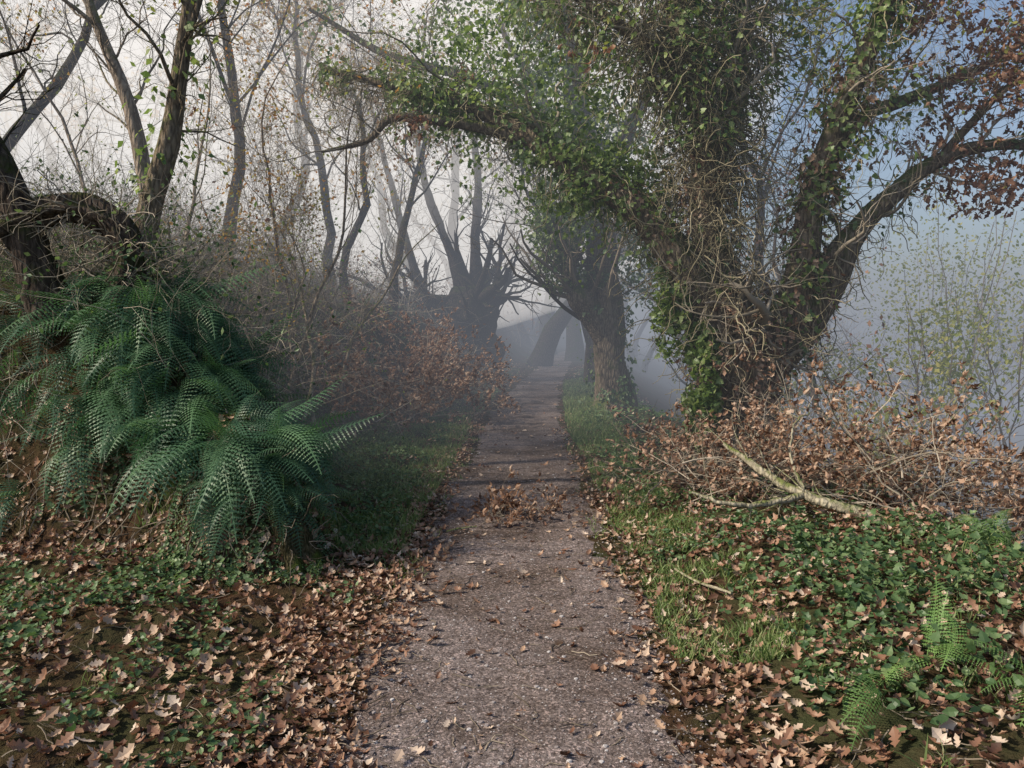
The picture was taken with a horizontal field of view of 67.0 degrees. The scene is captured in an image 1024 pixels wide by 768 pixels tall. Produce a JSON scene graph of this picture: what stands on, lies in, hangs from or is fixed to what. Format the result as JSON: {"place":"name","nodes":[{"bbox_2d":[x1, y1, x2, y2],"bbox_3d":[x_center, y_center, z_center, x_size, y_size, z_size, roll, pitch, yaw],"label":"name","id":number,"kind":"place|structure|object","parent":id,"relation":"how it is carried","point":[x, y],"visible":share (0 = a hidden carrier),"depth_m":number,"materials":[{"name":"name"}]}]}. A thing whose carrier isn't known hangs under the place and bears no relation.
{"place":"outdoors","nodes":[
{"label":"outdoors","id":0,"kind":"place"},
{"bbox_2d":[292,347,727,767],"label":"dirt path","id":1,"kind":"structure","parent":0,"point":[535,417],"depth_m":3.87,"materials":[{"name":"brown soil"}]},
{"bbox_2d":[0,223,1023,767],"bbox_3d":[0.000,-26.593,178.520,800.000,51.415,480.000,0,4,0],"label":"ground","id":2,"kind":"structure","parent":0,"point":[650,391],"depth_m":4.24,"materials":[{"name":"soil"}]},
{"bbox_2d":[0,0,158,247],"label":"hazel sapling","id":3,"kind":"object","parent":2,"relation":"on","point":[78,170],"visible":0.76,"depth_m":9.61,"materials":[{"name":"brown plant"}]},
{"bbox_2d":[0,0,174,151],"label":"oak tree","id":4,"kind":"object","parent":2,"relation":"on","point":[32,111],"visible":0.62,"depth_m":11.96,"materials":[{"name":"brown plant"}]},
{"bbox_2d":[0,0,202,329],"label":"oak tree","id":5,"kind":"object","parent":2,"relation":"on","point":[9,168],"visible":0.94,"depth_m":5.88,"materials":[{"name":"brown plant"}]},
{"bbox_2d":[0,125,216,322],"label":"gnarled root stump","id":6,"kind":"object","parent":2,"relation":"on","point":[86,210],"visible":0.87,"depth_m":5.87,"materials":[{"name":"brown plant"}]},
{"bbox_2d":[18,0,222,267],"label":"birch tree","id":7,"kind":"object","parent":2,"relation":"on","point":[133,125],"visible":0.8,"depth_m":7.77,"materials":[{"name":"plant"}]},
{"bbox_2d":[0,140,345,438],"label":"bramble thicket","id":8,"kind":"object","parent":2,"relation":"on","point":[95,258],"visible":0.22,"depth_m":6.43,"materials":[{"name":"brown plant"}]},
{"bbox_2d":[3,380,356,589],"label":"hanging roots","id":9,"kind":"object","parent":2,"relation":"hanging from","point":[134,534],"visible":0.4,"depth_m":5.29,"materials":[{"name":"brown plant"}]},
{"bbox_2d":[0,252,382,565],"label":"fern clump","id":10,"kind":"object","parent":2,"relation":"on","point":[197,430],"visible":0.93,"depth_m":5.42,"materials":[{"name":"green plant"}]},
{"bbox_2d":[0,251,397,570],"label":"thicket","id":11,"kind":"object","parent":2,"relation":"on","point":[256,374],"visible":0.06,"depth_m":10.62,"materials":[{"name":"brown plant"}]},
{"bbox_2d":[92,0,310,277],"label":"hazel sapling","id":12,"kind":"object","parent":2,"relation":"on","point":[203,127],"visible":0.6,"depth_m":9.63,"materials":[{"name":"brown plant"}]},
{"bbox_2d":[0,78,409,511],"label":"bramble thicket","id":13,"kind":"object","parent":2,"relation":"on","point":[213,271],"visible":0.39,"depth_m":6.10,"materials":[{"name":"brown plant"}]},
{"bbox_2d":[3,114,424,418],"bbox_3d":[-4.729,-1.378,11.690,6.963,5.478,8.939,0,4,0],"label":"bramble thicket","id":14,"kind":"object","parent":2,"relation":"on","point":[277,269],"visible":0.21,"depth_m":11.41,"materials":[{"name":"brown plant"}]},
{"bbox_2d":[0,37,451,417],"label":"bramble thicket","id":15,"kind":"object","parent":2,"relation":"on","point":[256,264],"visible":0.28,"depth_m":10.32,"materials":[{"name":"brown plant"}]},
{"bbox_2d":[85,0,381,272],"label":"hazel tree","id":16,"kind":"object","parent":2,"relation":"on","point":[168,144],"visible":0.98,"depth_m":6.78,"materials":[{"name":"brown plant"}]},
{"bbox_2d":[142,40,334,354],"bbox_3d":[-3.251,-2.234,9.510,2.307,4.432,2.622,-2,5,-29],"label":"hazel sapling","id":17,"kind":"object","parent":2,"relation":"on","point":[262,135],"visible":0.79,"depth_m":9.54,"materials":[{"name":"grey plant"}]},
{"bbox_2d":[164,135,313,413],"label":"hazel sapling","id":18,"kind":"object","parent":2,"relation":"on","point":[254,223],"visible":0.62,"depth_m":9.02,"materials":[{"name":"brown plant"}]},
{"bbox_2d":[117,0,392,269],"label":"oak tree","id":19,"kind":"object","parent":2,"relation":"on","point":[242,145],"visible":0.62,"depth_m":15.31,"materials":[{"name":"brown plant"}]},
{"bbox_2d":[226,431,349,576],"bbox_3d":[-1.498,0.890,5.059,0.821,1.173,0.807,0,4,0],"label":"mossy stump","id":20,"kind":"object","parent":2,"relation":"on","point":[309,548],"visible":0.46,"depth_m":4.95,"materials":[{"name":"plant"}]},
{"bbox_2d":[218,155,357,425],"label":"hazel sapling","id":21,"kind":"object","parent":2,"relation":"on","point":[300,380],"visible":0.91,"depth_m":9.38,"materials":[{"name":"brown plant"}]},
{"bbox_2d":[201,0,386,294],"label":"oak tree","id":22,"kind":"object","parent":2,"relation":"on","point":[320,164],"visible":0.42,"depth_m":18.23,"materials":[{"name":"grey plant"}]},
{"bbox_2d":[221,100,369,427],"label":"hazel sapling","id":23,"kind":"object","parent":2,"relation":"on","point":[313,357],"visible":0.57,"depth_m":9.65,"materials":[{"name":"brown plant"}]},
{"bbox_2d":[82,169,513,366],"bbox_3d":[-5.297,-2.749,22.559,10.676,6.225,16.506,0,4,0],"label":"bramble thicket","id":24,"kind":"object","parent":2,"relation":"on","point":[379,286],"visible":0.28,"depth_m":19.41,"materials":[{"name":"brown plant"}]},
{"bbox_2d":[193,277,408,488],"bbox_3d":[-2.316,0.017,9.318,1.969,2.287,5.659,0,4,0],"label":"bramble thicket","id":25,"kind":"object","parent":2,"relation":"on","point":[348,438],"visible":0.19,"depth_m":9.66,"materials":[{"name":"brown plant"}]},
{"bbox_2d":[240,0,390,265],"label":"oak tree","id":26,"kind":"object","parent":2,"relation":"on","point":[299,129],"visible":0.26,"depth_m":24.58,"materials":[{"name":"grey plant"}]},
{"bbox_2d":[222,0,450,409],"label":"hazel sapling","id":27,"kind":"object","parent":2,"relation":"on","point":[354,199],"visible":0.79,"depth_m":8.84,"materials":[{"name":"grey plant"}]},
{"bbox_2d":[240,20,447,291],"bbox_3d":[-6.835,-9.157,32.458,8.973,12.768,9.123,0,4,0],"label":"oak tree","id":28,"kind":"object","parent":2,"relation":"on","point":[382,201],"visible":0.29,"depth_m":30.62,"materials":[{"name":"grey plant"}]},
{"bbox_2d":[249,0,470,302],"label":"oak tree","id":29,"kind":"object","parent":2,"relation":"on","point":[358,222],"visible":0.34,"depth_m":17.04,"materials":[{"name":"grey plant"}]},
{"bbox_2d":[268,161,477,431],"bbox_3d":[-1.972,-1.254,11.006,2.860,4.173,1.875,-1,4,-13],"label":"hazel sapling","id":30,"kind":"object","parent":2,"relation":"on","point":[361,325],"visible":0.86,"depth_m":10.95,"materials":[{"name":"grey plant"}]},
{"bbox_2d":[266,286,481,444],"bbox_3d":[-2.165,-0.072,12.071,3.413,3.126,5.106,0,4,0],"label":"dead branch pile","id":31,"kind":"object","parent":2,"relation":"on","point":[355,397],"visible":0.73,"depth_m":11.19,"materials":[{"name":"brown wood"}]},
{"bbox_2d":[303,0,497,311],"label":"oak tree","id":32,"kind":"object","parent":2,"relation":"on","point":[415,182],"visible":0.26,"depth_m":18.45,"materials":[{"name":"grey plant"}]},
{"bbox_2d":[346,302,521,424],"bbox_3d":[-1.436,-0.362,14.525,3.274,2.495,5.910,0,4,0],"label":"dead branch pile","id":33,"kind":"object","parent":2,"relation":"on","point":[450,372],"visible":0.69,"depth_m":13.65,"materials":[{"name":"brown wood"}]},
{"bbox_2d":[314,15,569,379],"bbox_3d":[-1.948,-5.488,22.454,7.707,11.707,4.448,0,4,0],"label":"burr pollard tree","id":34,"kind":"object","parent":2,"relation":"on","point":[476,288],"visible":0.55,"depth_m":22.46,"materials":[{"name":"grey plant"}]},
{"bbox_2d":[354,0,557,271],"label":"oak tree","id":35,"kind":"object","parent":2,"relation":"on","point":[452,225],"visible":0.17,"depth_m":30.03,"materials":[{"name":"grey plant"}]},
{"bbox_2d":[285,0,693,408],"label":"pollard oak tree","id":36,"kind":"object","parent":2,"relation":"on","point":[598,312],"visible":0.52,"depth_m":13.94,"materials":[{"name":"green plant"}]},
{"bbox_2d":[441,465,566,526],"bbox_3d":[-0.063,1.110,6.510,0.952,0.839,1.020,4,6,43],"label":"leafy twig","id":37,"kind":"object","parent":2,"relation":"on","point":[506,503],"visible":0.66,"depth_m":6.40,"materials":[{"name":"brown plant"}]},
{"bbox_2d":[433,234,580,346],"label":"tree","id":38,"kind":"object","parent":2,"relation":"on","point":[526,316],"visible":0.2,"depth_m":48.59,"materials":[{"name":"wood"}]},
{"bbox_2d":[0,259,1023,767],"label":"ground ivy","id":39,"kind":"object","parent":2,"relation":"on","point":[862,551],"visible":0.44,"depth_m":4.34,"materials":[{"name":"green plant"}]},
{"bbox_2d":[0,0,1023,474],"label":"misty woodland","id":40,"kind":"object","parent":2,"relation":"on","point":[526,338],"visible":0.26,"depth_m":44.27,"materials":[{"name":"grey plant"}]},
{"bbox_2d":[0,330,1023,767],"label":"scattered twigs","id":41,"kind":"object","parent":2,"relation":"on","point":[856,750],"visible":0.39,"depth_m":3.55,"materials":[{"name":"brown wood"}]},
{"bbox_2d":[0,271,1023,767],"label":"fallen leaves","id":42,"kind":"object","parent":2,"relation":"on","point":[302,625],"depth_m":3.75,"materials":[{"name":"brown plant"}]},
{"bbox_2d":[447,150,584,360],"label":"oak tree","id":43,"kind":"object","parent":2,"relation":"on","point":[574,345],"visible":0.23,"depth_m":38.29,"materials":[{"name":"grey plant"}]},
{"bbox_2d":[459,106,580,354],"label":"oak tree","id":44,"kind":"object","parent":2,"relation":"on","point":[545,318],"visible":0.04,"depth_m":43.37,"materials":[{"name":"grey plant"}]},
{"bbox_2d":[418,0,639,385],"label":"oak tree","id":45,"kind":"object","parent":2,"relation":"on","point":[588,366],"visible":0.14,"depth_m":19.54,"materials":[{"name":"grey plant"}]},
{"bbox_2d":[490,461,567,520],"bbox_3d":[0.159,0.955,6.467,0.492,0.549,0.813,2,5,21],"label":"leafy twig","id":46,"kind":"object","parent":2,"relation":"on","point":[554,504],"visible":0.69,"depth_m":6.50,"materials":[{"name":"brown plant"}]},
{"bbox_2d":[446,526,732,594],"bbox_3d":[0.453,1.134,5.178,2.327,0.090,0.286,4,6,42],"label":"fallen stick","id":47,"kind":"object","parent":2,"relation":"on","point":[704,584],"visible":0.99,"depth_m":4.60,"materials":[{"name":"brown wood"}]},
{"bbox_2d":[187,0,1023,478],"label":"ivy covered oak tree","id":48,"kind":"object","parent":2,"relation":"on","point":[703,296],"visible":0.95,"depth_m":8.15,"materials":[{"name":"green plant"}]},
{"bbox_2d":[538,15,704,341],"bbox_3d":[4.146,-7.503,26.073,6.726,14.771,7.983,0,4,0],"label":"oak tree","id":49,"kind":"object","parent":2,"relation":"on","point":[614,83],"visible":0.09,"depth_m":26.63,"materials":[{"name":"green plant"}]},
{"bbox_2d":[524,66,786,366],"bbox_3d":[6.513,-7.320,31.268,10.457,14.001,7.331,-4,6,-42],"label":"oak tree","id":50,"kind":"object","parent":2,"relation":"on","point":[544,350],"visible":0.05,"depth_m":30.57,"materials":[{"name":"grey plant"}]},
{"bbox_2d":[584,158,871,393],"bbox_3d":[5.440,-1.890,21.997,8.253,9.820,6.952,0,4,0],"label":"oak tree","id":51,"kind":"object","parent":2,"relation":"on","point":[672,358],"visible":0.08,"depth_m":21.53,"materials":[{"name":"green plant"}]},
{"bbox_2d":[573,340,950,520],"bbox_3d":[2.050,0.569,6.989,3.122,1.917,2.611,0,4,0],"label":"dead branch pile","id":52,"kind":"object","parent":2,"relation":"on","point":[710,444],"visible":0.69,"depth_m":6.73,"materials":[{"name":"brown wood"}]},
{"bbox_2d":[632,0,948,305],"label":"oak tree","id":53,"kind":"object","parent":2,"relation":"on","point":[761,214],"visible":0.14,"depth_m":14.03,"materials":[{"name":"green plant"}]},
{"bbox_2d":[730,104,895,460],"bbox_3d":[4.500,-1.693,13.926,3.794,8.256,4.191,1,4,11],"label":"oak tree","id":54,"kind":"object","parent":2,"relation":"on","point":[876,349],"visible":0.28,"depth_m":13.51,"materials":[{"name":"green plant"}]},
{"bbox_2d":[674,172,1023,527],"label":"valley shrubs","id":55,"kind":"object","parent":2,"relation":"on","point":[944,367],"visible":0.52,"depth_m":15.62,"materials":[{"name":"green plant"}]},
{"bbox_2d":[726,347,1023,552],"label":"dead branch pile","id":56,"kind":"object","parent":2,"relation":"on","point":[1001,494],"visible":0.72,"depth_m":6.25,"materials":[{"name":"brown wood"}]},
{"bbox_2d":[839,509,1023,751],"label":"young fern","id":57,"kind":"object","parent":2,"relation":"on","point":[950,647],"visible":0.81,"depth_m":3.00,"materials":[{"name":"green plant"}]},
{"bbox_2d":[0,0,1023,343],"label":"sky","id":58,"kind":"structure","parent":0,"point":[978,227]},
{"bbox_2d":[12,299,1023,767],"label":"grass","id":59,"kind":"structure","parent":0,"point":[576,423],"depth_m":5.62,"materials":[{"name":"green plant"}]}
]}

